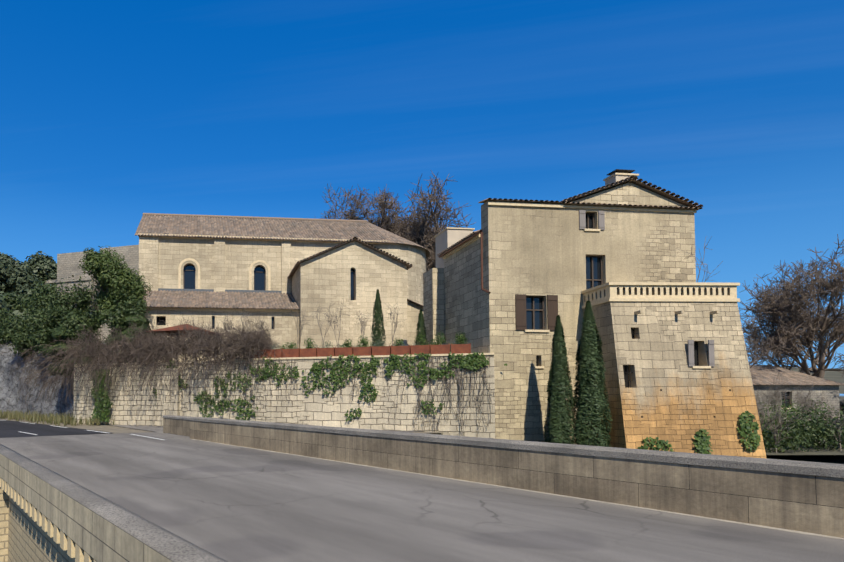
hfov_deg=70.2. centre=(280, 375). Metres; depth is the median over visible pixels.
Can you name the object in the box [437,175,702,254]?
house roof tiles
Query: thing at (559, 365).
big cypress foliage
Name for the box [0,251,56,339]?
trees
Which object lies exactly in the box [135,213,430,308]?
church roof tiles
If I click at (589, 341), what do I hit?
big cypress foliage
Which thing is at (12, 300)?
tree leaves
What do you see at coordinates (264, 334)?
bare brush shrub
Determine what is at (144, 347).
bare brush shrub
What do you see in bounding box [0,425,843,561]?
bridge deck road
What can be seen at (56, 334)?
ivy
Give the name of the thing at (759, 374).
building roof tiles
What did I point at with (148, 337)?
bare brush shrub
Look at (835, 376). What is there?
hills
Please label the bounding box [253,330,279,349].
bare brush shrub
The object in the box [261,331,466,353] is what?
planter shrub
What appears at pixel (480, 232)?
house drain pipe
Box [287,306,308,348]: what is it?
bare garden stem
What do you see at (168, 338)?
bare brush shrub
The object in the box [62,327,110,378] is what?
bare brush shrub
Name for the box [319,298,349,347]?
bare garden stem
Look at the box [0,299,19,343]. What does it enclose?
tree leaves
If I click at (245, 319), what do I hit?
bare shrub
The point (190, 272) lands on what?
windows
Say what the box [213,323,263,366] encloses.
bare brush shrub
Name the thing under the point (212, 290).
church flashing
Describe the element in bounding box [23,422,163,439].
road markings
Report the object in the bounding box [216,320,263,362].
bare brush shrub
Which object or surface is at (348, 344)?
planter shrub
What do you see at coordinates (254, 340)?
bare brush shrub
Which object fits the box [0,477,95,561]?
bridge dentils
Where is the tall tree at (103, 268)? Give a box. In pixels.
[78,245,152,359]
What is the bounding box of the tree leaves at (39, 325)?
[18,300,74,363]
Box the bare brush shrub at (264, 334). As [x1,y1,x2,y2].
[251,325,275,357]
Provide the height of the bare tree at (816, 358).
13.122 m
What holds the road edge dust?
on the bridge deck road at (229, 503)
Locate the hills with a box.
[780,366,843,393]
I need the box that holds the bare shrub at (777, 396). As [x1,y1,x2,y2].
[755,371,789,422]
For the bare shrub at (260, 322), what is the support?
on the terrace garden
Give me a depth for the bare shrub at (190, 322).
35.90 m
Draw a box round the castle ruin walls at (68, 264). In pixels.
[46,245,138,340]
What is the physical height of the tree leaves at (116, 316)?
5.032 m
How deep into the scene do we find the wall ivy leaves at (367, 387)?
30.68 m
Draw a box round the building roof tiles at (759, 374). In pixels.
[749,365,843,384]
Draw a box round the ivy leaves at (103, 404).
[90,369,112,421]
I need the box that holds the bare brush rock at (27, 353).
[0,338,105,375]
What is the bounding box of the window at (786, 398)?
[781,391,790,408]
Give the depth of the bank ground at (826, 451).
28.55 m
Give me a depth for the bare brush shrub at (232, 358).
32.93 m
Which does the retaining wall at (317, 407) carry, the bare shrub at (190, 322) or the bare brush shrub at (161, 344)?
the bare brush shrub at (161, 344)
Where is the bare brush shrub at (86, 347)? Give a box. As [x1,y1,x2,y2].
[79,337,110,361]
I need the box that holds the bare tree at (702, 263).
[678,238,722,281]
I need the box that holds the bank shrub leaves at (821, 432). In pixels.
[761,402,843,456]
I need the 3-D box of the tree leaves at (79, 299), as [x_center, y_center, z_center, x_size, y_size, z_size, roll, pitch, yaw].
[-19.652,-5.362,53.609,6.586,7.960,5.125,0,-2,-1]
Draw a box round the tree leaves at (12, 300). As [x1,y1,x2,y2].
[0,292,30,315]
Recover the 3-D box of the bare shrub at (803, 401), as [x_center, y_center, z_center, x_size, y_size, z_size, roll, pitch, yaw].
[31.927,2.030,34.733,3.037,3.766,2.358,0,-2,-1]
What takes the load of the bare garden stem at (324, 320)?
on the terrace garden
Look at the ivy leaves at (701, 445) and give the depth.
25.62 m
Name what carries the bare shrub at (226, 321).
on the terrace garden
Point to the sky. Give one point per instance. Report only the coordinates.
(113, 113)
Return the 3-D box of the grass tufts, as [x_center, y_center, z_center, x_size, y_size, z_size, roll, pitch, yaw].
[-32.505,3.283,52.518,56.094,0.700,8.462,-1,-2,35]
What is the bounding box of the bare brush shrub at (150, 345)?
[129,328,170,365]
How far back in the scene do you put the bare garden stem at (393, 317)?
31.86 m
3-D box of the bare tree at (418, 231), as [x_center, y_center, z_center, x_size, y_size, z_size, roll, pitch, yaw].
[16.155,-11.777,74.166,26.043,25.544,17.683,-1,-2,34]
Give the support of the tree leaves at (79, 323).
on the rock face at (7, 360)
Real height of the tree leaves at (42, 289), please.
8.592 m
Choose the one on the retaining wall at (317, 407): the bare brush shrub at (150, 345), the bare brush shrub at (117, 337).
the bare brush shrub at (150, 345)
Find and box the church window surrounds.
[178,258,270,290]
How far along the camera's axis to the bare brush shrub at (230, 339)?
32.62 m
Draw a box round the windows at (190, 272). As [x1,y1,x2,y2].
[157,264,354,328]
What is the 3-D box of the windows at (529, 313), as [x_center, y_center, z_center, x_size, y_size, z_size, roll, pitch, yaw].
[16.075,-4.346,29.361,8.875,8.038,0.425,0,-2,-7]
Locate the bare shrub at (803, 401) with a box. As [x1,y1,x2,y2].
[788,378,841,439]
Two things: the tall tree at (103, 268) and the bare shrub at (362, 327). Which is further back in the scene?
the tall tree at (103, 268)
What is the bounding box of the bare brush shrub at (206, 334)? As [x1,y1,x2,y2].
[183,320,219,359]
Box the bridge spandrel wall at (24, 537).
[0,487,74,561]
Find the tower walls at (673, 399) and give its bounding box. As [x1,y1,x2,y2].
[581,282,765,457]
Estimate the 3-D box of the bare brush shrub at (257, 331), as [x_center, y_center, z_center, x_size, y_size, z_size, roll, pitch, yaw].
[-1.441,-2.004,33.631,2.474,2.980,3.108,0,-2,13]
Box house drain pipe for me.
[438,230,490,293]
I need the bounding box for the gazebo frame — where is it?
[152,332,218,360]
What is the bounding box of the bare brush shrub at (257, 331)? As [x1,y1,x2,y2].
[238,316,273,362]
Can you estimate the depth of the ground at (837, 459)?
30.25 m
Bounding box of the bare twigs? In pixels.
[758,400,843,452]
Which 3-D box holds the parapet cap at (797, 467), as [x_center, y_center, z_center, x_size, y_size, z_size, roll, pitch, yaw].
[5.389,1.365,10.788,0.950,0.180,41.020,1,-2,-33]
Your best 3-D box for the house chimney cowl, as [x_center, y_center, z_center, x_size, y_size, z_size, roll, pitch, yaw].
[18.068,-10.659,30.604,1.146,0.228,0.860,0,-2,-1]
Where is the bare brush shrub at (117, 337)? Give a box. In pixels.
[92,327,131,360]
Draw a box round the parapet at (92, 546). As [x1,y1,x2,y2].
[0,465,127,561]
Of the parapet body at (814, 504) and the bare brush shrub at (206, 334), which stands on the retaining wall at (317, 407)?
the bare brush shrub at (206, 334)
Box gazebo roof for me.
[149,324,221,336]
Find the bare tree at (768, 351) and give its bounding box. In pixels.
[743,326,785,367]
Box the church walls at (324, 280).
[138,233,425,361]
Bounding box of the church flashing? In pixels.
[158,288,291,293]
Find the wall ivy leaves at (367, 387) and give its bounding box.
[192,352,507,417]
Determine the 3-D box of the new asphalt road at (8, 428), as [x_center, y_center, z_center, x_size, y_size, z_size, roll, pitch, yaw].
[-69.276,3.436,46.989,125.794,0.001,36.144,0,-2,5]
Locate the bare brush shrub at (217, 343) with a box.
[205,327,232,355]
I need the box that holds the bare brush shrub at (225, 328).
[206,313,238,360]
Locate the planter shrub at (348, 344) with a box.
[276,336,468,351]
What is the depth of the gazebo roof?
35.91 m
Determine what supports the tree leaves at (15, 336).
attached to the bare brush rock at (27, 353)
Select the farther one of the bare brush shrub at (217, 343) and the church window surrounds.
the church window surrounds
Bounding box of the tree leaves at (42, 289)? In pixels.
[20,277,64,314]
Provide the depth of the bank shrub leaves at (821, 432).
28.82 m
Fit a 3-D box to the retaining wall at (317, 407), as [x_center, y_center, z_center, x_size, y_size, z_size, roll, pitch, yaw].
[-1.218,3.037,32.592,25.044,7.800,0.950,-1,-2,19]
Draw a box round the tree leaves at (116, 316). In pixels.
[99,291,149,361]
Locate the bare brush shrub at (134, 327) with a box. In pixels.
[109,321,148,360]
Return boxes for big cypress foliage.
[543,315,576,443]
[570,300,612,446]
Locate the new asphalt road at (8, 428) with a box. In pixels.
[0,420,110,437]
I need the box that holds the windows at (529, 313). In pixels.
[515,210,604,367]
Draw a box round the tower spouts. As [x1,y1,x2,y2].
[634,310,719,314]
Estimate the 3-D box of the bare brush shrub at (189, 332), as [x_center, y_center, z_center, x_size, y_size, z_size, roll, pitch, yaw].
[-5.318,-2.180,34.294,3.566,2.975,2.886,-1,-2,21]
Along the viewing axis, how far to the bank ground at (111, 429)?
32.04 m
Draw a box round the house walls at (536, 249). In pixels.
[423,173,696,443]
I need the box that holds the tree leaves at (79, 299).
[31,275,98,314]
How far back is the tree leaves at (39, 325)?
44.89 m
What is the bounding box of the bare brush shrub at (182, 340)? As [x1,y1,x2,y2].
[159,331,200,358]
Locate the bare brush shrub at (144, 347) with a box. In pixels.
[131,333,163,362]
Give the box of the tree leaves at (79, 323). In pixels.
[57,307,105,360]
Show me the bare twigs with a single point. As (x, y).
(774, 417)
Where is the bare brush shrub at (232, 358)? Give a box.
[196,334,237,369]
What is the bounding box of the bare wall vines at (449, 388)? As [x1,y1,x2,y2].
[237,354,492,435]
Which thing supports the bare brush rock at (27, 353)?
on the rock face at (7, 360)
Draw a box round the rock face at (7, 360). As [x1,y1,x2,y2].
[0,341,111,416]
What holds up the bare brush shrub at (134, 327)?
on the retaining wall at (317, 407)
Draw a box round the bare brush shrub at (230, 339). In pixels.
[216,325,260,365]
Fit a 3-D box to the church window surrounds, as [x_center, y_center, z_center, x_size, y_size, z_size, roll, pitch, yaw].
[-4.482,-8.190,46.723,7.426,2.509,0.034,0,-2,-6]
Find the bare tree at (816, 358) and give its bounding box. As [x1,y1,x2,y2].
[743,292,842,373]
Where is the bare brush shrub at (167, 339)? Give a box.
[152,328,179,352]
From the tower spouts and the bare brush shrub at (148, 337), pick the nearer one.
the tower spouts
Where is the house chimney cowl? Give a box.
[607,169,634,174]
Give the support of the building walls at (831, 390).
on the bank ground at (826, 451)
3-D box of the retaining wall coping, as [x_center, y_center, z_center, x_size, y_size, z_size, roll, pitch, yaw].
[3.542,-0.964,31.194,15.044,0.100,0.820,-1,-2,19]
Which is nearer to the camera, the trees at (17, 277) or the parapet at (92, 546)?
the parapet at (92, 546)
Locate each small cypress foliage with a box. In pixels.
[371,289,385,344]
[415,309,427,344]
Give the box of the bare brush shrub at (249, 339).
[232,322,273,363]
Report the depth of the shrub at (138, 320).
36.54 m
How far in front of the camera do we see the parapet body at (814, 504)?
9.92 m
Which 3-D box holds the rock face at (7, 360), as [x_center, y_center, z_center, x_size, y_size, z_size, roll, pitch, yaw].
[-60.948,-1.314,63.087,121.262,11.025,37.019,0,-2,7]
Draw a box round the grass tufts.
[0,409,113,425]
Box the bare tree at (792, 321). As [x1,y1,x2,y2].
[739,234,843,378]
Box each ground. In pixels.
[0,417,443,436]
[765,404,843,454]
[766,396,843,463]
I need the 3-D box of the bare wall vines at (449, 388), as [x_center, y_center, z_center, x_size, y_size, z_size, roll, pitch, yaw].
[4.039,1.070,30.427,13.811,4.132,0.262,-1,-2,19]
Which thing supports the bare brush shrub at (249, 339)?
on the retaining wall at (317, 407)
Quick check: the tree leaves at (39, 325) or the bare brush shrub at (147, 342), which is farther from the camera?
the tree leaves at (39, 325)
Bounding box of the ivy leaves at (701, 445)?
[638,411,760,453]
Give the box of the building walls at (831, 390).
[753,385,839,421]
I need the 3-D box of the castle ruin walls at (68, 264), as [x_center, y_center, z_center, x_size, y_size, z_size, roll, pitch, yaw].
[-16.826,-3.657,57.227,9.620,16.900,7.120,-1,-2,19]
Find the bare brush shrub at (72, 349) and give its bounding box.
[59,333,84,374]
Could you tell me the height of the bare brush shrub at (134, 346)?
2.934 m
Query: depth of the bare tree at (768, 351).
45.91 m
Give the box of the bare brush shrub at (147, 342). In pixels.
[129,319,167,367]
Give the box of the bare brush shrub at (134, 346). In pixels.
[123,329,152,362]
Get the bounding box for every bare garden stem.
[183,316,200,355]
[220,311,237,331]
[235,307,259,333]
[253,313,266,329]
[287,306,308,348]
[308,301,336,342]
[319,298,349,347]
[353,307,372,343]
[384,304,404,345]
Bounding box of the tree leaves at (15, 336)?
[0,308,45,362]
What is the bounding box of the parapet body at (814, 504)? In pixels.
[163,418,843,537]
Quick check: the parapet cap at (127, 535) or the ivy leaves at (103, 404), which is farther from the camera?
the ivy leaves at (103, 404)
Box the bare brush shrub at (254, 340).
[234,331,268,366]
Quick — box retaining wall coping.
[217,353,493,360]
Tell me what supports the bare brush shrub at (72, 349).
on the terrace garden
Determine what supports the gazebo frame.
on the terrace garden
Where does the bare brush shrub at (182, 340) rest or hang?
on the retaining wall at (317, 407)
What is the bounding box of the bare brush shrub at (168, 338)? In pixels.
[161,330,184,360]
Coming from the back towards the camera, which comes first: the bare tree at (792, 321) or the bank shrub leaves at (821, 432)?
the bare tree at (792, 321)
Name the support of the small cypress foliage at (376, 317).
on the terrace garden
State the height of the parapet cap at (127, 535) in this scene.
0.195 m
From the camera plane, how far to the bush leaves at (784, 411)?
39.88 m
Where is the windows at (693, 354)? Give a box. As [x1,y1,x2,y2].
[623,289,714,387]
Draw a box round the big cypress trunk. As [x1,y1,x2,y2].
[587,352,594,445]
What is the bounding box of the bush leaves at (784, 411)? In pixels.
[758,399,833,447]
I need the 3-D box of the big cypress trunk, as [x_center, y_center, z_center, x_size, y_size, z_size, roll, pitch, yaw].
[14.119,1.778,26.264,0.395,8.564,0.456,0,-2,-1]
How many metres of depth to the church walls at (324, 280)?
42.88 m
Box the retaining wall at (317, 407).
[73,355,494,438]
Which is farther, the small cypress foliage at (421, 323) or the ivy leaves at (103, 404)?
the ivy leaves at (103, 404)
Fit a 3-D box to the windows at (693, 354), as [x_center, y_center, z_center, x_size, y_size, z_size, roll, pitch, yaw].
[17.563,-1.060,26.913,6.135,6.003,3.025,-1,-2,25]
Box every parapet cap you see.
[0,444,227,561]
[163,415,843,477]
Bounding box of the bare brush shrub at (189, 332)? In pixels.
[164,315,202,356]
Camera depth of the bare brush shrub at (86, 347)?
36.36 m
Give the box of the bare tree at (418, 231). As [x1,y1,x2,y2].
[319,171,473,270]
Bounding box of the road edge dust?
[193,439,843,539]
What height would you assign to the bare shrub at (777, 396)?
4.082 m
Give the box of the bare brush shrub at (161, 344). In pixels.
[147,331,180,362]
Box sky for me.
[0,0,843,395]
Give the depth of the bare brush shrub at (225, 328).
34.34 m
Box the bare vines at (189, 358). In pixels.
[22,317,299,419]
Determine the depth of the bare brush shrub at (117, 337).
35.12 m
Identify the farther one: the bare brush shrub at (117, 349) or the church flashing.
the church flashing
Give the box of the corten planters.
[249,343,470,357]
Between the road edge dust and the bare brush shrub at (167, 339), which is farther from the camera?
the bare brush shrub at (167, 339)
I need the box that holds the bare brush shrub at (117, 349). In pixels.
[102,335,132,360]
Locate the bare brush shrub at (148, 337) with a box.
[132,326,160,360]

